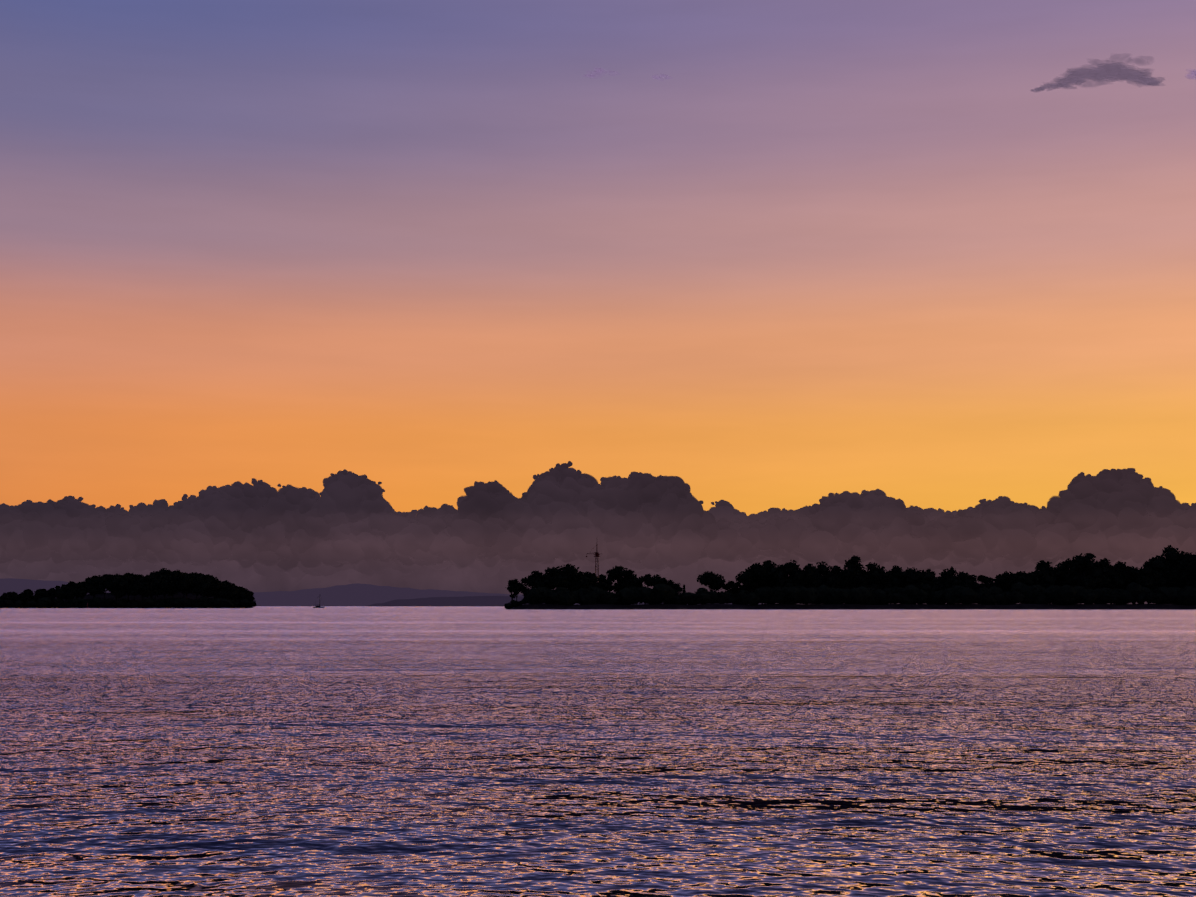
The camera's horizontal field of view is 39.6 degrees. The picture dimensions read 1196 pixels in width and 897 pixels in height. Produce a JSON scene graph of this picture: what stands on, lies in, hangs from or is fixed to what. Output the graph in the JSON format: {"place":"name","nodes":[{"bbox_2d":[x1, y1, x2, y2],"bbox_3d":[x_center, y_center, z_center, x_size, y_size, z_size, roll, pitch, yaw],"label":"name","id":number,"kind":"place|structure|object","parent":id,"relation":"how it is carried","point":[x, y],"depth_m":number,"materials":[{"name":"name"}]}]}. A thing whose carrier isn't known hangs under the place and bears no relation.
{"place":"outdoors","nodes":[
{"label":"outdoors","id":0,"kind":"place"},
{"bbox_2d":[63,591,252,607],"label":"island","id":1,"kind":"structure","parent":0,"point":[179,595],"depth_m":1354.79,"materials":[{"name":"plant"}]},
{"bbox_2d":[0,568,256,607],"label":"island tree","id":2,"kind":"object","parent":1,"relation":"on","point":[168,582],"depth_m":1323.90,"materials":[{"name":"black plant"}]},
{"bbox_2d":[0,578,760,605],"bbox_3d":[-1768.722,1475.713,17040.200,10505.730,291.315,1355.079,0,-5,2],"label":"distant hills","id":3,"kind":"structure","parent":0,"point":[356,594],"depth_m":16875.64,"materials":[{"name":"grey"}]},
{"bbox_2d":[368,596,687,605],"bbox_3d":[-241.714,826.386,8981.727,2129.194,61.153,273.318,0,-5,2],"label":"distant hills","id":4,"kind":"structure","parent":0,"point":[472,601],"depth_m":8938.39,"materials":[{"name":"grey"}]},
{"bbox_2d":[0,562,1155,603],"bbox_3d":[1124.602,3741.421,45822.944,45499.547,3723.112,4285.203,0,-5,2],"label":"cloud","id":5,"kind":"structure","parent":0,"point":[454,578],"depth_m":44718.18,"materials":[{"name":"grey"}]},
{"bbox_2d":[0,499,1193,579],"bbox_3d":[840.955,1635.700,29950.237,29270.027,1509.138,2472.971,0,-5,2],"label":"cloud","id":6,"kind":"structure","parent":0,"point":[19,569],"depth_m":29597.77,"materials":[{"name":"grey"}]},
{"bbox_2d":[0,606,1195,896],"bbox_3d":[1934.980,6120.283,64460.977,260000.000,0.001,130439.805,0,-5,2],"label":"sea water","id":7,"kind":"structure","parent":0,"point":[346,752],"depth_m":17.29,"materials":[{"name":"purple liquid"}]},
{"bbox_2d":[0,461,1195,570],"bbox_3d":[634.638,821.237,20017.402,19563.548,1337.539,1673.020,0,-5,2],"label":"cloud","id":8,"kind":"structure","parent":0,"point":[564,512],"depth_m":19527.77,"materials":[{"name":"grey"}]},
{"bbox_2d":[0,0,1195,515],"label":"sky","id":9,"kind":"structure","parent":0,"point":[413,247],"materials":[{"name":"orange"}]},
{"bbox_2d":[587,68,614,77],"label":"cloud","id":10,"kind":"structure","parent":0,"point":[598,74],"depth_m":9197.83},
{"bbox_2d":[510,604,1195,608],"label":"island","id":11,"kind":"structure","parent":0,"point":[864,606],"depth_m":806.79,"materials":[{"name":"soil"}]},
{"bbox_2d":[586,546,599,575],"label":"tower","id":12,"kind":"structure","parent":11,"relation":"on","point":[596,554],"depth_m":882.73,"materials":[{"name":"paint"}]},
{"bbox_2d":[504,545,1195,608],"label":"island tree","id":13,"kind":"object","parent":11,"relation":"on","point":[1041,584],"depth_m":827.90,"materials":[{"name":"black plant"}]},
{"bbox_2d":[1030,58,1161,91],"bbox_3d":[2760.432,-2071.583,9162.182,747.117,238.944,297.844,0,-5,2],"label":"cloud","id":14,"kind":"structure","parent":0,"point":[1117,71],"depth_m":9101.16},
{"bbox_2d":[1185,69,1195,78],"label":"cloud","id":15,"kind":"structure","parent":0,"point":[1194,71],"depth_m":9140.31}
]}

